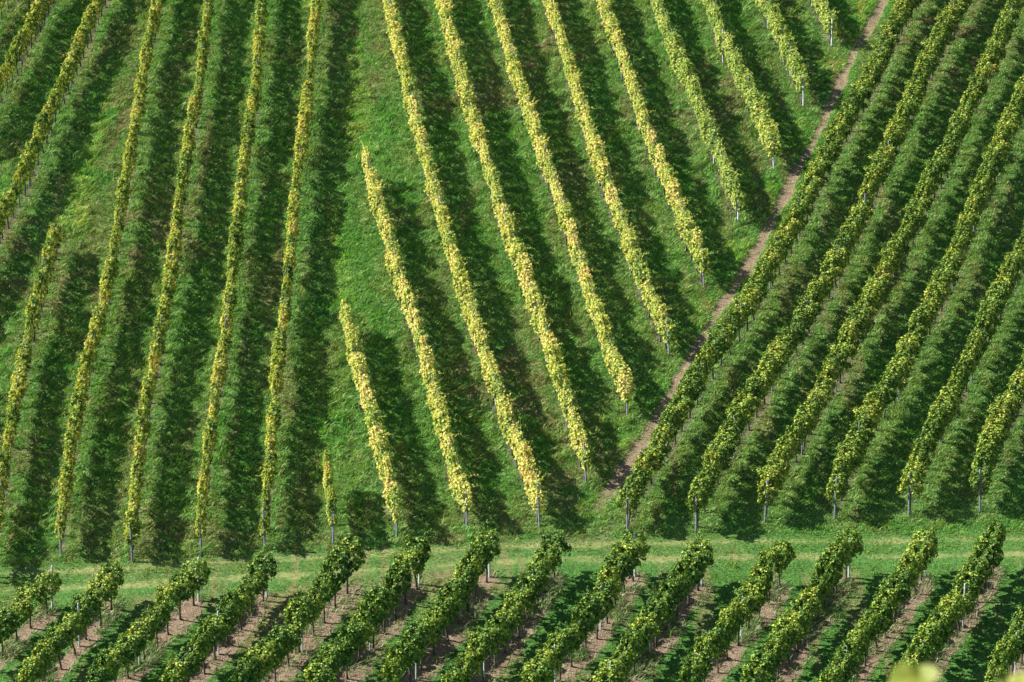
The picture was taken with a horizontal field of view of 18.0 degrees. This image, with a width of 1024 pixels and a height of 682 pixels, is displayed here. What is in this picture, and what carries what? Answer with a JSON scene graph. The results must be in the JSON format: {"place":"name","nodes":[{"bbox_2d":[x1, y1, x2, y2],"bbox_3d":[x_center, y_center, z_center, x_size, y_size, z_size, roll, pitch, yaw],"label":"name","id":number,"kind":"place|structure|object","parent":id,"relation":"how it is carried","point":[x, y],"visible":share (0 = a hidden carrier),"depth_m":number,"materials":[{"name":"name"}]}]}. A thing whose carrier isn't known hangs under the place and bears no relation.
{"place":"outdoors","nodes":[
{"label":"outdoors","id":0,"kind":"place"},
{"bbox_2d":[0,0,1023,681],"bbox_3d":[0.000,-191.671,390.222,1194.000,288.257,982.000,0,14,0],"label":"hillside ground","id":1,"kind":"structure","parent":0,"point":[668,662],"depth_m":161.66,"materials":[{"name":"green plant"}]},
{"bbox_2d":[0,0,17,18],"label":"vine row","id":2,"kind":"object","parent":1,"relation":"on","point":[1,3],"visible":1,"depth_m":192.92,"materials":[{"name":"green plant"}]},
{"bbox_2d":[0,0,52,102],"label":"vine row","id":3,"kind":"object","parent":1,"relation":"on","point":[39,8],"visible":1,"depth_m":187.52,"materials":[{"name":"yellow plant"}]},
{"bbox_2d":[0,217,62,531],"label":"vine row","id":4,"kind":"object","parent":1,"relation":"on","point":[20,372],"visible":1,"depth_m":161.00,"materials":[{"name":"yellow plant"}]},
{"bbox_2d":[0,565,62,656],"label":"vine row","id":5,"kind":"object","parent":1,"relation":"on","point":[9,615],"visible":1,"depth_m":144.70,"materials":[{"name":"green plant"}]},
{"bbox_2d":[0,0,106,238],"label":"vine row","id":6,"kind":"object","parent":1,"relation":"on","point":[44,121],"visible":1,"depth_m":180.37,"materials":[{"name":"yellow plant"}]},
{"bbox_2d":[17,551,129,681],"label":"vine row","id":7,"kind":"object","parent":1,"relation":"on","point":[52,644],"visible":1,"depth_m":143.45,"materials":[{"name":"green plant"}]},
{"bbox_2d":[51,0,167,555],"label":"vine row","id":8,"kind":"object","parent":1,"relation":"on","point":[67,476],"visible":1,"depth_m":165.81,"materials":[{"name":"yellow plant"}]},
{"bbox_2d":[85,553,210,681],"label":"vine row","id":9,"kind":"object","parent":1,"relation":"on","point":[104,664],"visible":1,"depth_m":143.06,"materials":[{"name":"green plant"}]},
{"bbox_2d":[122,0,217,561],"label":"vine row","id":10,"kind":"object","parent":1,"relation":"on","point":[174,242],"visible":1,"depth_m":166.07,"materials":[{"name":"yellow plant"}]},
{"bbox_2d":[158,544,278,681],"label":"vine row","id":11,"kind":"object","parent":1,"relation":"on","point":[234,607],"visible":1,"depth_m":143.08,"materials":[{"name":"green plant"}]},
{"bbox_2d":[194,0,272,554],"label":"vine row","id":12,"kind":"object","parent":1,"relation":"on","point":[210,433],"visible":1,"depth_m":167.30,"materials":[{"name":"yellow plant"}]},
{"bbox_2d":[256,0,325,549],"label":"vine row","id":13,"kind":"object","parent":1,"relation":"on","point":[279,361],"visible":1,"depth_m":166.87,"materials":[{"name":"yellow plant"}]},
{"bbox_2d":[230,526,366,681],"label":"vine row","id":14,"kind":"object","parent":1,"relation":"on","point":[276,643],"visible":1,"depth_m":143.21,"materials":[{"name":"green plant"}]},
{"bbox_2d":[322,441,344,542],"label":"vine row","id":15,"kind":"object","parent":1,"relation":"on","point":[329,494],"visible":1,"depth_m":150.84,"materials":[{"name":"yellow plant"}]},
{"bbox_2d":[301,530,436,681],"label":"vine row","id":16,"kind":"object","parent":1,"relation":"on","point":[375,599],"visible":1,"depth_m":143.16,"materials":[{"name":"green plant"}]},
{"bbox_2d":[337,297,407,537],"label":"vine row","id":17,"kind":"object","parent":1,"relation":"on","point":[361,379],"visible":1,"depth_m":156.34,"materials":[{"name":"beige plant"}]},
{"bbox_2d":[361,141,477,527],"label":"vine row","id":18,"kind":"object","parent":1,"relation":"on","point":[441,417],"visible":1,"depth_m":161.78,"materials":[{"name":"beige plant"}]},
{"bbox_2d":[380,519,501,681],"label":"vine row","id":19,"kind":"object","parent":1,"relation":"on","point":[446,601],"visible":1,"depth_m":143.63,"materials":[{"name":"green plant"}]},
{"bbox_2d":[382,0,552,525],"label":"vine row","id":20,"kind":"object","parent":1,"relation":"on","point":[490,371],"visible":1,"depth_m":166.33,"materials":[{"name":"beige plant"}]},
{"bbox_2d":[441,528,571,681],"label":"vine row","id":21,"kind":"object","parent":1,"relation":"on","point":[546,557],"visible":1,"depth_m":143.73,"materials":[{"name":"green plant"}]},
{"bbox_2d":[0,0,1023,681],"bbox_3d":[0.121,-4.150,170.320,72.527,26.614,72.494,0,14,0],"label":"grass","id":22,"kind":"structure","parent":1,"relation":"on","point":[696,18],"depth_m":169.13,"materials":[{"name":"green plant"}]},
{"bbox_2d":[434,0,596,483],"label":"vine row","id":23,"kind":"object","parent":1,"relation":"on","point":[516,251],"visible":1,"depth_m":169.05,"materials":[{"name":"beige plant"}]},
{"bbox_2d":[486,0,634,417],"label":"vine row","id":24,"kind":"object","parent":1,"relation":"on","point":[612,356],"visible":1,"depth_m":171.92,"materials":[{"name":"yellow plant"}]},
{"bbox_2d":[514,529,650,681],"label":"vine row","id":25,"kind":"object","parent":1,"relation":"on","point":[625,552],"visible":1,"depth_m":143.64,"materials":[{"name":"green plant"}]},
{"bbox_2d":[542,0,681,356],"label":"vine row","id":26,"kind":"object","parent":1,"relation":"on","point":[600,164],"visible":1,"depth_m":174.95,"materials":[{"name":"beige plant"}]},
{"bbox_2d":[593,0,713,285],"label":"vine row","id":27,"kind":"object","parent":1,"relation":"on","point":[695,241],"visible":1,"depth_m":177.54,"materials":[{"name":"beige plant"}]},
{"bbox_2d":[589,529,720,681],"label":"vine row","id":28,"kind":"object","parent":1,"relation":"on","point":[689,564],"visible":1,"depth_m":143.60,"materials":[{"name":"green plant"}]},
{"bbox_2d":[649,0,743,224],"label":"vine row","id":29,"kind":"object","parent":1,"relation":"on","point":[673,39],"visible":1,"depth_m":182.04,"materials":[{"name":"yellow plant"}]},
{"bbox_2d":[678,527,796,681],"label":"vine row","id":30,"kind":"object","parent":1,"relation":"on","point":[699,658],"visible":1,"depth_m":143.80,"materials":[{"name":"green plant"}]},
{"bbox_2d":[702,0,790,167],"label":"vine row","id":31,"kind":"object","parent":1,"relation":"on","point":[741,72],"visible":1,"depth_m":183.56,"materials":[{"name":"yellow plant"}]},
{"bbox_2d":[615,0,922,530],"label":"vine row","id":32,"kind":"object","parent":1,"relation":"on","point":[652,457],"visible":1,"depth_m":167.37,"materials":[{"name":"green plant"}]},
{"bbox_2d":[755,0,811,106],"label":"vine row","id":33,"kind":"object","parent":1,"relation":"on","point":[777,23],"visible":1,"depth_m":187.23,"materials":[{"name":"yellow plant"}]},
{"bbox_2d":[740,523,863,681],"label":"vine row","id":34,"kind":"object","parent":1,"relation":"on","point":[830,558],"visible":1,"depth_m":143.76,"materials":[{"name":"green plant"}]},
{"bbox_2d":[809,0,839,45],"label":"vine row","id":35,"kind":"object","parent":1,"relation":"on","point":[827,22],"visible":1,"depth_m":190.27,"materials":[{"name":"yellow plant"}]},
{"bbox_2d":[685,0,972,532],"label":"vine row","id":36,"kind":"object","parent":1,"relation":"on","point":[839,253],"visible":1,"depth_m":167.18,"materials":[{"name":"green plant"}]},
{"bbox_2d":[817,524,938,681],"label":"vine row","id":37,"kind":"object","parent":1,"relation":"on","point":[898,580],"visible":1,"depth_m":144.00,"materials":[{"name":"green plant"}]},
{"bbox_2d":[755,0,1023,522],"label":"vine row","id":38,"kind":"object","parent":1,"relation":"on","point":[972,95],"visible":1,"depth_m":167.76,"materials":[{"name":"green plant"}]},
{"bbox_2d":[823,75,1023,518],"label":"vine row","id":39,"kind":"object","parent":1,"relation":"on","point":[943,276],"visible":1,"depth_m":164.09,"materials":[{"name":"green plant"}]},
{"bbox_2d":[890,516,1005,674],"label":"vine row","id":40,"kind":"object","parent":1,"relation":"on","point":[956,604],"visible":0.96,"depth_m":144.64,"materials":[{"name":"green plant"}]},
{"bbox_2d":[889,661,1023,681],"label":"grapevine","id":41,"kind":"object","parent":1,"relation":"on","point":[903,672],"visible":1,"depth_m":8.01,"materials":[{"name":"plant"}]},
{"bbox_2d":[896,220,1023,514],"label":"vine row","id":42,"kind":"object","parent":1,"relation":"on","point":[992,305],"visible":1,"depth_m":159.40,"materials":[{"name":"green plant"}]},
{"bbox_2d":[969,348,1023,511],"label":"vine row","id":43,"kind":"object","parent":1,"relation":"on","point":[995,421],"visible":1,"depth_m":155.20,"materials":[{"name":"green plant"}]},
{"bbox_2d":[983,604,1023,681],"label":"vine row","id":44,"kind":"object","parent":1,"relation":"on","point":[1013,639],"visible":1,"depth_m":141.10,"materials":[{"name":"green plant"}]},
{"bbox_2d":[0,531,1023,597],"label":"grass track","id":45,"kind":"structure","parent":0,"point":[282,574],"depth_m":149.50,"materials":[{"name":"green plant"}]},
{"bbox_2d":[599,0,887,503],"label":"dirt path","id":46,"kind":"structure","parent":0,"point":[786,193],"depth_m":170.60,"materials":[{"name":"soil"}]}
]}

